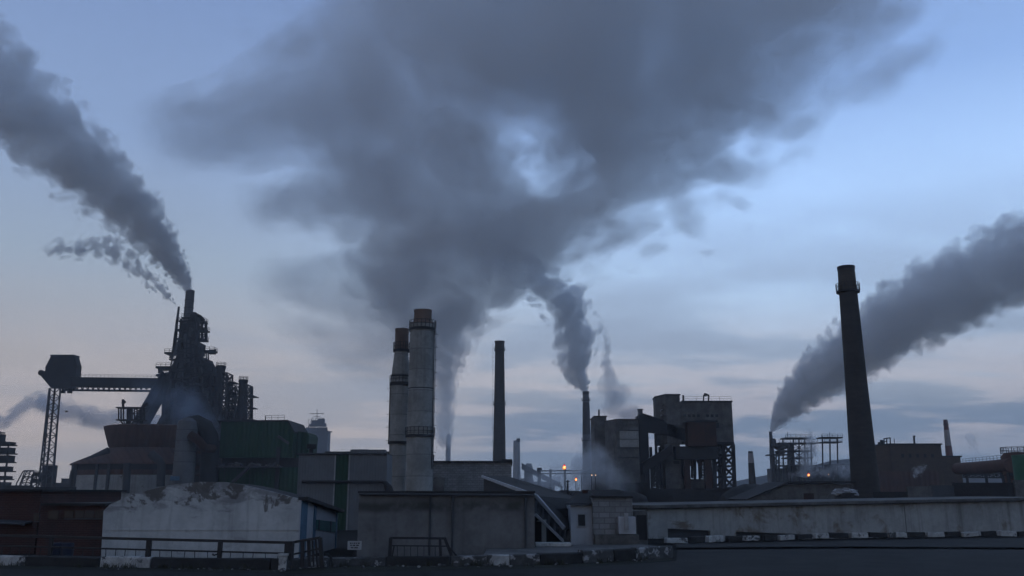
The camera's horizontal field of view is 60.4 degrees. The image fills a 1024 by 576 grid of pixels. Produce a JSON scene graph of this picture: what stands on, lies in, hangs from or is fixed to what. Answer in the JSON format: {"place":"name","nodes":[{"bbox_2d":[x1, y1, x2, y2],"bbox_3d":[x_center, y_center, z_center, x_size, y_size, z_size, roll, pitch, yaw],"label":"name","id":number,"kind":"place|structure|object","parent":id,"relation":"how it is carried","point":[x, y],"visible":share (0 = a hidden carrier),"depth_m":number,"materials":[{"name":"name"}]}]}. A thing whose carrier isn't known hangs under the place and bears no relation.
{"place":"outdoors","nodes":[
{"label":"outdoors","id":0,"kind":"place"},
{"bbox_2d":[0,485,75,489],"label":"boundary wall","id":1,"kind":"structure","parent":0,"point":[27,487],"depth_m":117.03,"materials":[{"name":"concrete"}]},
{"bbox_2d":[0,489,126,555],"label":"brick building","id":2,"kind":"structure","parent":0,"point":[55,512],"depth_m":46.60,"materials":[{"name":"brown brick"}]},
{"bbox_2d":[33,513,39,521],"bbox_3d":[-25.287,12.225,46.872,0.406,0.460,0.130,0,-13,0],"label":"window","id":3,"kind":"structure","parent":2,"relation":"in","point":[36,515],"depth_m":46.89,"materials":[{"name":"grey glass"}]},
{"bbox_2d":[48,510,58,518],"bbox_3d":[-23.710,11.730,45.489,0.524,0.454,0.050,0,-13,0],"label":"window","id":4,"kind":"structure","parent":2,"relation":"in","point":[52,514],"depth_m":45.47,"materials":[{"name":"grey glass"}]},
{"bbox_2d":[64,510,74,518],"bbox_3d":[-22.847,11.720,45.450,0.595,0.452,0.130,0,-13,0],"label":"window","id":5,"kind":"structure","parent":2,"relation":"in","point":[68,514],"depth_m":45.47,"materials":[{"name":"grey glass"}]},
{"bbox_2d":[74,510,84,518],"bbox_3d":[-22.296,11.720,45.450,0.593,0.452,0.130,0,-13,0],"label":"window","id":6,"kind":"structure","parent":2,"relation":"in","point":[79,514],"depth_m":45.47,"materials":[{"name":"grey glass"}]},
{"bbox_2d":[85,510,94,518],"bbox_3d":[-21.773,11.720,45.450,0.536,0.452,0.130,0,-13,0],"label":"window","id":7,"kind":"structure","parent":2,"relation":"in","point":[89,514],"depth_m":45.47,"materials":[{"name":"grey glass"}]},
{"bbox_2d":[95,510,103,518],"bbox_3d":[-21.277,11.720,45.450,0.534,0.452,0.130,0,-13,0],"label":"window","id":8,"kind":"structure","parent":2,"relation":"in","point":[98,513],"depth_m":45.47,"materials":[{"name":"grey glass"}]},
{"bbox_2d":[68,424,221,498],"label":"dust house","id":9,"kind":"structure","parent":0,"point":[134,458],"depth_m":195.77,"materials":[{"name":"metal"}]},
{"bbox_2d":[116,399,148,423],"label":"service gantry","id":10,"kind":"object","parent":9,"relation":"on","point":[130,414],"visible":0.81,"depth_m":232.31,"materials":[{"name":"metal"}]},
{"bbox_2d":[194,441,220,481],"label":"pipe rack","id":11,"kind":"object","parent":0,"point":[197,467],"visible":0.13,"depth_m":194.50,"materials":[{"name":"metal"}]},
{"bbox_2d":[101,482,344,557],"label":"garage","id":12,"kind":"structure","parent":0,"point":[216,510],"depth_m":43.58,"materials":[{"name":"paint"}]},
{"bbox_2d":[215,415,317,493],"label":"green building","id":13,"kind":"structure","parent":0,"point":[259,452],"depth_m":187.34,"materials":[{"name":"metal"}]},
{"bbox_2d":[98,558,658,571],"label":"gravel","id":14,"kind":"structure","parent":0,"point":[362,566],"depth_m":37.89,"materials":[{"name":"grey gravel"}]},
{"bbox_2d":[357,491,534,556],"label":"concrete building","id":15,"kind":"structure","parent":0,"point":[471,522],"depth_m":44.96,"materials":[{"name":"grey concrete"}]},
{"bbox_2d":[0,549,1023,575],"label":"road","id":16,"kind":"structure","parent":0,"point":[848,562],"depth_m":38.00,"materials":[{"name":"grey asphalt"}]},
{"bbox_2d":[0,530,1023,565],"bbox_3d":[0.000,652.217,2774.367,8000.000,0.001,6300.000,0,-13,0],"label":"ground","id":17,"kind":"structure","parent":0,"point":[344,537],"depth_m":52.24,"materials":[{"name":"grey asphalt"}]},
{"bbox_2d":[0,432,17,484],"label":"plant tower","id":18,"kind":"structure","parent":17,"relation":"on","point":[6,454],"depth_m":254.32,"materials":[{"name":"metal"}]},
{"bbox_2d":[0,555,26,565],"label":"parapet block","id":19,"kind":"structure","parent":17,"relation":"on","point":[5,559],"depth_m":39.11,"materials":[{"name":"grey concrete"}]},
{"bbox_2d":[16,470,38,484],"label":"plant tower","id":20,"kind":"structure","parent":17,"relation":"on","point":[24,476],"depth_m":408.31,"materials":[{"name":"metal"}]},
{"bbox_2d":[30,472,41,486],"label":"plant tower","id":21,"kind":"structure","parent":17,"relation":"on","point":[33,479],"depth_m":320.31,"materials":[{"name":"metal"}]},
{"bbox_2d":[52,543,60,555],"bbox_3d":[-21.018,12.193,40.487,0.620,0.900,0.620,0,-13,0],"label":"drum","id":22,"kind":"object","parent":17,"relation":"on","point":[56,551],"visible":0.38,"depth_m":40.30,"materials":[{"name":"metal"}]},
{"bbox_2d":[53,478,68,486],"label":"plant shed","id":23,"kind":"structure","parent":17,"relation":"on","point":[64,482],"depth_m":234.30,"materials":[{"name":"grey concrete"}]},
{"bbox_2d":[59,543,73,555],"bbox_3d":[-20.495,12.193,40.487,0.620,0.900,0.620,0,-13,0],"label":"drum","id":24,"kind":"object","parent":17,"relation":"on","point":[66,552],"visible":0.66,"depth_m":40.30,"materials":[{"name":"metal"}]},
{"bbox_2d":[37,355,156,486],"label":"conveyor bridge","id":25,"kind":"structure","parent":17,"relation":"on","point":[62,372],"depth_m":300.09,"materials":[{"name":"metal"}]},
{"bbox_2d":[132,290,236,440],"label":"blast furnace","id":26,"kind":"object","parent":17,"relation":"on","point":[176,393],"visible":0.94,"depth_m":289.86,"materials":[{"name":"grey metal"}]},
{"bbox_2d":[170,415,219,484],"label":"pipe","id":27,"kind":"object","parent":17,"relation":"on","point":[189,439],"visible":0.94,"depth_m":181.50,"materials":[{"name":"grey metal"}]},
{"bbox_2d":[170,476,179,480],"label":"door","id":28,"kind":"structure","parent":27,"relation":"in","point":[172,478],"depth_m":178.10,"materials":[{"name":"paint"}]},
{"bbox_2d":[199,362,238,458],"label":"stove tower","id":29,"kind":"structure","parent":17,"relation":"on","point":[222,377],"depth_m":288.48,"materials":[{"name":"metal"}]},
{"bbox_2d":[227,376,258,419],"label":"stove tower","id":30,"kind":"structure","parent":17,"relation":"on","point":[242,407],"depth_m":289.83,"materials":[{"name":"metal"}]},
{"bbox_2d":[306,413,331,452],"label":"distant furnace","id":31,"kind":"object","parent":17,"relation":"on","point":[318,428],"visible":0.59,"depth_m":848.00,"materials":[{"name":"grey metal"}]},
{"bbox_2d":[297,444,393,529],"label":"panel hall","id":32,"kind":"structure","parent":17,"relation":"on","point":[339,480],"depth_m":78.24,"materials":[{"name":"grey metal"}]},
{"bbox_2d":[347,541,361,556],"bbox_3d":[-7.226,12.123,40.382,0.637,0.989,0.196,0,-13,0],"label":"notice sign","id":33,"kind":"object","parent":17,"relation":"on","point":[354,546],"visible":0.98,"depth_m":40.36,"materials":[{"name":"white metal"}]},
{"bbox_2d":[332,557,384,565],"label":"parapet block","id":34,"kind":"structure","parent":17,"relation":"on","point":[353,561],"depth_m":38.76,"materials":[{"name":"grey concrete"}]},
{"bbox_2d":[325,449,434,490],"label":"hall","id":35,"kind":"structure","parent":17,"relation":"on","point":[364,449],"depth_m":127.56,"materials":[{"name":"grey metal"}]},
{"bbox_2d":[386,328,409,490],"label":"chimney","id":36,"kind":"object","parent":17,"relation":"on","point":[398,402],"visible":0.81,"depth_m":112.46,"materials":[{"name":"concrete"}]},
{"bbox_2d":[405,309,438,490],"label":"chimney","id":37,"kind":"object","parent":17,"relation":"on","point":[420,433],"visible":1,"depth_m":108.35,"materials":[{"name":"concrete"}]},
{"bbox_2d":[445,434,450,460],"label":"chimney","id":38,"kind":"object","parent":17,"relation":"on","point":[448,447],"visible":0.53,"depth_m":884.85,"materials":[{"name":"grey concrete"}]},
{"bbox_2d":[433,459,512,490],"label":"stained hall","id":39,"kind":"structure","parent":17,"relation":"on","point":[456,475],"depth_m":115.46,"materials":[{"name":"concrete"}]},
{"bbox_2d":[0,531,980,569],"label":"weeds","id":40,"kind":"object","parent":17,"relation":"on","point":[364,564],"visible":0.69,"depth_m":38.58,"materials":[{"name":"plant"}]},
{"bbox_2d":[492,340,505,460],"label":"chimney","id":41,"kind":"object","parent":17,"relation":"on","point":[499,444],"visible":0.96,"depth_m":336.98,"materials":[{"name":"concrete"}]},
{"bbox_2d":[513,440,516,477],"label":"chimney","id":42,"kind":"object","parent":17,"relation":"on","point":[514,456],"visible":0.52,"depth_m":754.92,"materials":[{"name":"grey concrete"}]},
{"bbox_2d":[516,438,520,479],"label":"chimney","id":43,"kind":"object","parent":17,"relation":"on","point":[518,474],"visible":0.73,"depth_m":748.82,"materials":[{"name":"brick"}]},
{"bbox_2d":[481,475,585,541],"bbox_3d":[1.268,16.557,67.849,4.179,4.866,37.226,2,-13,-7],"label":"covered gallery","id":44,"kind":"object","parent":17,"relation":"on","point":[551,518],"visible":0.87,"depth_m":51.29,"materials":[{"name":"paint"}]},
{"bbox_2d":[484,544,652,554],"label":"loading platform","id":45,"kind":"structure","parent":17,"relation":"on","point":[572,548],"depth_m":43.54,"materials":[{"name":"concrete"}]},
{"bbox_2d":[535,542,570,546],"bbox_3d":[2.163,13.523,46.440,1.854,0.178,1.000,0,-13,0],"label":"doorstep","id":46,"kind":"object","parent":45,"relation":"on","point":[552,544],"visible":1,"depth_m":45.96,"materials":[{"name":"grey concrete"}]},
{"bbox_2d":[581,391,591,489],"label":"chimney","id":47,"kind":"object","parent":17,"relation":"on","point":[586,453],"visible":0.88,"depth_m":442.08,"materials":[{"name":"metal"}]},
{"bbox_2d":[558,489,647,502],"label":"coal heap","id":48,"kind":"object","parent":17,"relation":"on","point":[638,498],"visible":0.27,"depth_m":144.27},
{"bbox_2d":[565,490,647,544],"bbox_3d":[5.463,13.382,50.889,4.476,3.323,5.800,0,-13,0],"label":"block hut","id":49,"kind":"object","parent":17,"relation":"on","point":[601,520],"visible":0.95,"depth_m":49.01,"materials":[{"name":"paint"}]},
{"bbox_2d":[577,514,585,526],"bbox_3d":[3.887,12.979,49.181,0.482,0.697,0.090,0,-13,0],"label":"window","id":50,"kind":"structure","parent":49,"relation":"in","point":[581,517],"depth_m":49.18,"materials":[{"name":"black glass"}]},
{"bbox_2d":[637,515,646,539],"bbox_3d":[7.380,13.598,49.981,0.547,1.345,0.050,0,-13,0],"label":"doorway","id":51,"kind":"structure","parent":49,"relation":"in","point":[641,519],"depth_m":49.95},
{"bbox_2d":[648,539,663,543],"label":"kerb stone","id":52,"kind":"object","parent":17,"relation":"on","point":[655,541],"visible":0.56,"depth_m":54.69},
{"bbox_2d":[664,538,687,542],"bbox_3d":[10.300,15.875,55.302,1.481,0.332,0.420,5,-16,-15],"label":"kerb stone","id":53,"kind":"object","parent":17,"relation":"on","point":[675,540],"visible":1,"depth_m":55.11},
{"bbox_2d":[648,393,736,501],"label":"ore bunker","id":54,"kind":"object","parent":17,"relation":"on","point":[707,426],"visible":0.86,"depth_m":166.50,"materials":[{"name":"concrete"}]},
{"bbox_2d":[642,445,671,488],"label":"conveyor gallery","id":55,"kind":"object","parent":54,"relation":"on","point":[653,461],"visible":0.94,"depth_m":163.96,"materials":[{"name":"metal"}]},
{"bbox_2d":[642,413,685,486],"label":"conveyor gallery","id":56,"kind":"object","parent":54,"relation":"on","point":[655,426],"visible":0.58,"depth_m":167.62,"materials":[{"name":"metal"}]},
{"bbox_2d":[687,536,704,542],"bbox_3d":[11.667,15.989,55.938,1.199,0.372,0.366,6,-16,-30],"label":"kerb stone","id":57,"kind":"object","parent":17,"relation":"on","point":[695,539],"visible":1,"depth_m":55.75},
{"bbox_2d":[705,535,723,541],"bbox_3d":[13.011,16.130,56.591,1.258,0.387,0.385,6,-14,-28],"label":"kerb stone","id":58,"kind":"object","parent":17,"relation":"on","point":[716,538],"visible":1,"depth_m":56.39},
{"bbox_2d":[725,536,742,541],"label":"kerb stone","id":59,"kind":"object","parent":17,"relation":"on","point":[733,538],"visible":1,"depth_m":57.13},
{"bbox_2d":[718,484,758,500],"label":"coal heap","id":60,"kind":"object","parent":17,"relation":"on","point":[733,491],"visible":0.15,"depth_m":144.30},
{"bbox_2d":[743,536,759,540],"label":"kerb stone","id":61,"kind":"object","parent":17,"relation":"on","point":[751,538],"visible":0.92,"depth_m":57.95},
{"bbox_2d":[748,451,755,483],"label":"chimney","id":62,"kind":"object","parent":17,"relation":"on","point":[751,473],"visible":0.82,"depth_m":293.24,"materials":[{"name":"brick"}]},
{"bbox_2d":[761,535,777,540],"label":"kerb stone","id":63,"kind":"object","parent":17,"relation":"on","point":[768,537],"visible":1,"depth_m":58.60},
{"bbox_2d":[777,534,794,539],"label":"kerb stone","id":64,"kind":"object","parent":17,"relation":"on","point":[786,537],"visible":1,"depth_m":59.35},
{"bbox_2d":[728,481,855,500],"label":"dark shed","id":65,"kind":"structure","parent":17,"relation":"on","point":[798,490],"depth_m":102.33,"materials":[{"name":"metal"}]},
{"bbox_2d":[803,493,813,499],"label":"door","id":66,"kind":"structure","parent":65,"relation":"in","point":[806,495],"depth_m":102.10,"materials":[{"name":"metal"}]},
{"bbox_2d":[795,534,811,538],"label":"kerb stone","id":67,"kind":"object","parent":17,"relation":"on","point":[803,536],"visible":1,"depth_m":59.99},
{"bbox_2d":[765,431,850,483],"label":"process rig","id":68,"kind":"object","parent":17,"relation":"on","point":[790,471],"visible":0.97,"depth_m":322.46,"materials":[{"name":"grey metal"}]},
{"bbox_2d":[812,533,828,537],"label":"kerb stone","id":69,"kind":"object","parent":17,"relation":"on","point":[820,535],"visible":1,"depth_m":60.72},
{"bbox_2d":[828,532,848,537],"bbox_3d":[22.806,17.286,61.526,1.415,0.336,0.432,5,-11,-14],"label":"kerb stone","id":70,"kind":"object","parent":17,"relation":"on","point":[837,535],"visible":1,"depth_m":61.33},
{"bbox_2d":[835,265,880,498],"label":"chimney","id":71,"kind":"object","parent":17,"relation":"on","point":[864,474],"visible":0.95,"depth_m":128.71,"materials":[{"name":"concrete"}]},
{"bbox_2d":[849,532,868,537],"bbox_3d":[24.348,17.377,61.844,1.352,0.356,0.378,5,-17,-13],"label":"kerb stone","id":72,"kind":"object","parent":17,"relation":"on","point":[858,535],"visible":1,"depth_m":61.66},
{"bbox_2d":[867,532,887,537],"bbox_3d":[25.844,17.483,62.288,1.393,0.344,0.398,5,-17,-13],"label":"kerb stone","id":73,"kind":"object","parent":17,"relation":"on","point":[877,534],"visible":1,"depth_m":62.11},
{"bbox_2d":[887,532,906,537],"bbox_3d":[27.370,17.543,62.536,1.380,0.358,0.390,5,-16,-13],"label":"kerb stone","id":74,"kind":"object","parent":17,"relation":"on","point":[898,534],"visible":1,"depth_m":62.37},
{"bbox_2d":[906,532,925,536],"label":"kerb stone","id":75,"kind":"object","parent":17,"relation":"on","point":[915,534],"visible":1,"depth_m":62.75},
{"bbox_2d":[925,532,944,536],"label":"kerb stone","id":76,"kind":"object","parent":17,"relation":"on","point":[934,534],"visible":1,"depth_m":63.09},
{"bbox_2d":[943,420,952,455],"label":"chimney","id":77,"kind":"object","parent":17,"relation":"on","point":[948,447],"visible":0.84,"depth_m":334.89,"materials":[{"name":"metal"}]},
{"bbox_2d":[944,531,960,536],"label":"kerb stone","id":78,"kind":"object","parent":17,"relation":"on","point":[953,534],"visible":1,"depth_m":63.54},
{"bbox_2d":[961,531,980,536],"bbox_3d":[33.388,17.910,64.042,1.485,0.312,0.385,1,-10,-15],"label":"kerb stone","id":79,"kind":"object","parent":17,"relation":"on","point":[971,534],"visible":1,"depth_m":63.85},
{"bbox_2d":[952,455,1012,482],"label":"gas duct","id":80,"kind":"object","parent":17,"relation":"on","point":[993,468],"visible":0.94,"depth_m":173.44,"materials":[{"name":"metal"}]},
{"bbox_2d":[981,531,996,536],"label":"kerb stone","id":81,"kind":"object","parent":17,"relation":"on","point":[987,533],"visible":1,"depth_m":64.25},
{"bbox_2d":[998,531,1016,536],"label":"kerb stone","id":82,"kind":"object","parent":17,"relation":"on","point":[1008,533],"visible":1,"depth_m":64.55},
{"bbox_2d":[1000,446,1023,482],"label":"railing","id":83,"kind":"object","parent":17,"relation":"on","point":[1007,454],"depth_m":164.15,"materials":[{"name":"metal"}]},
{"bbox_2d":[1011,454,1023,479],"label":"green tank","id":84,"kind":"object","parent":17,"relation":"on","point":[1018,466],"visible":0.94,"depth_m":146.23,"materials":[{"name":"metal"}]},
{"bbox_2d":[1016,531,1023,535],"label":"kerb stone","id":85,"kind":"object","parent":17,"relation":"on","point":[1020,533],"visible":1,"depth_m":64.84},
{"bbox_2d":[0,0,1023,490],"label":"sky","id":86,"kind":"structure","parent":0,"point":[642,200],"materials":[{"name":"blue"}]},
{"bbox_2d":[509,554,539,564],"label":"parapet block","id":87,"kind":"structure","parent":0,"point":[520,559],"depth_m":39.30,"materials":[{"name":"grey concrete"}]},
{"bbox_2d":[521,463,559,489],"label":"gallery","id":88,"kind":"object","parent":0,"point":[529,471],"visible":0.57,"depth_m":762.23,"materials":[{"name":"grey metal"}]},
{"bbox_2d":[536,552,582,564],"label":"parapet block","id":89,"kind":"structure","parent":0,"point":[571,557],"depth_m":39.92,"materials":[{"name":"grey concrete"}]},
{"bbox_2d":[537,468,591,489],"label":"pipe bridge","id":90,"kind":"structure","parent":0,"point":[540,470],"depth_m":322.67,"materials":[{"name":"grey metal"}]},
{"bbox_2d":[562,484,580,494],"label":"bare tree","id":91,"kind":"object","parent":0,"point":[567,489],"visible":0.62,"depth_m":122.46,"materials":[{"name":"plant"}]},
{"bbox_2d":[590,409,649,499],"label":"quenching tower","id":92,"kind":"structure","parent":0,"point":[619,451],"depth_m":164.10,"materials":[{"name":"concrete"}]},
{"bbox_2d":[632,496,1023,540],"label":"wall","id":93,"kind":"structure","parent":0,"point":[759,518],"depth_m":63.03,"materials":[{"name":"concrete"}]},
{"bbox_2d":[831,487,858,498],"bbox_3d":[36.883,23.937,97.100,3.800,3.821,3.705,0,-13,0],"label":"car","id":94,"kind":"object","parent":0,"point":[845,493],"visible":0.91,"depth_m":96.76,"materials":[{"name":"grey metal"}]},
{"bbox_2d":[676,538,1023,547],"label":"pavement","id":95,"kind":"structure","parent":0,"point":[995,542],"depth_m":54.63,"materials":[{"name":"grey concrete"}]},
{"bbox_2d":[727,459,1001,486],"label":"hills","id":96,"kind":"structure","parent":0,"point":[760,480],"depth_m":722.22,"materials":[{"name":"grey"}]},
{"bbox_2d":[875,436,962,491],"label":"tan brick building","id":97,"kind":"structure","parent":0,"point":[901,466],"depth_m":211.18,"materials":[{"name":"brick"}]},
{"bbox_2d":[873,480,1023,497],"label":"block wall","id":98,"kind":"structure","parent":0,"point":[1015,488],"depth_m":107.58,"materials":[{"name":"concrete"}]},
{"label":"verge","id":99,"kind":"object","parent":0,"visible":0},
{"bbox_2d":[26,555,100,566],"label":"parapet block","id":100,"kind":"structure","parent":99,"relation":"on","point":[62,561],"depth_m":38.56,"materials":[{"name":"grey concrete"}]},
{"bbox_2d":[100,556,154,567],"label":"parapet block","id":101,"kind":"structure","parent":99,"relation":"on","point":[141,561],"depth_m":37.95,"materials":[{"name":"white concrete"}]},
{"bbox_2d":[0,534,324,568],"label":"railing","id":102,"kind":"object","parent":99,"relation":"on","point":[289,547],"visible":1,"depth_m":37.71,"materials":[{"name":"grey metal"}]},
{"bbox_2d":[151,557,271,569],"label":"parapet block","id":103,"kind":"structure","parent":99,"relation":"on","point":[236,563],"depth_m":37.31,"materials":[{"name":"grey concrete"}]},
{"bbox_2d":[271,558,278,569],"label":"parapet block","id":104,"kind":"structure","parent":99,"relation":"on","point":[274,563],"depth_m":36.87,"materials":[{"name":"grey concrete"}]},
{"bbox_2d":[277,553,288,569],"bbox_3d":[-9.604,11.484,36.931,0.438,0.660,0.360,0,-13,0],"label":"pillar stump","id":105,"kind":"object","parent":99,"relation":"on","point":[283,558],"visible":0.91,"depth_m":36.81,"materials":[{"name":"white concrete"}]},
{"bbox_2d":[286,556,329,569],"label":"parapet block","id":106,"kind":"structure","parent":99,"relation":"on","point":[295,563],"depth_m":37.57,"materials":[{"name":"grey concrete"}]},
{"bbox_2d":[387,556,449,565],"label":"parapet block","id":107,"kind":"structure","parent":99,"relation":"on","point":[408,560],"depth_m":38.96,"materials":[{"name":"grey concrete"}]},
{"bbox_2d":[388,537,457,556],"bbox_3d":[-3.867,11.687,39.258,3.325,1.140,0.150,0,-13,0],"label":"guard frame","id":108,"kind":"object","parent":107,"relation":"on","point":[391,551],"visible":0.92,"depth_m":39.26,"materials":[{"name":"black paint"}]},
{"bbox_2d":[451,555,486,565],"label":"parapet block","id":109,"kind":"structure","parent":99,"relation":"on","point":[465,559],"depth_m":39.02,"materials":[{"name":"grey concrete"}]},
{"bbox_2d":[487,554,508,564],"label":"parapet block","id":110,"kind":"structure","parent":99,"relation":"on","point":[498,559],"depth_m":39.13,"materials":[{"name":"grey concrete"}]},
{"bbox_2d":[578,549,613,562],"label":"parapet block","id":111,"kind":"structure","parent":99,"relation":"on","point":[590,556],"depth_m":40.80,"materials":[{"name":"grey concrete"}]},
{"bbox_2d":[613,548,635,561],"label":"parapet block","id":112,"kind":"structure","parent":99,"relation":"on","point":[622,554],"depth_m":41.67,"materials":[{"name":"grey concrete"}]},
{"bbox_2d":[631,546,672,559],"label":"parapet block","id":113,"kind":"structure","parent":99,"relation":"on","point":[656,552],"depth_m":42.98,"materials":[{"name":"grey concrete"}]}
]}

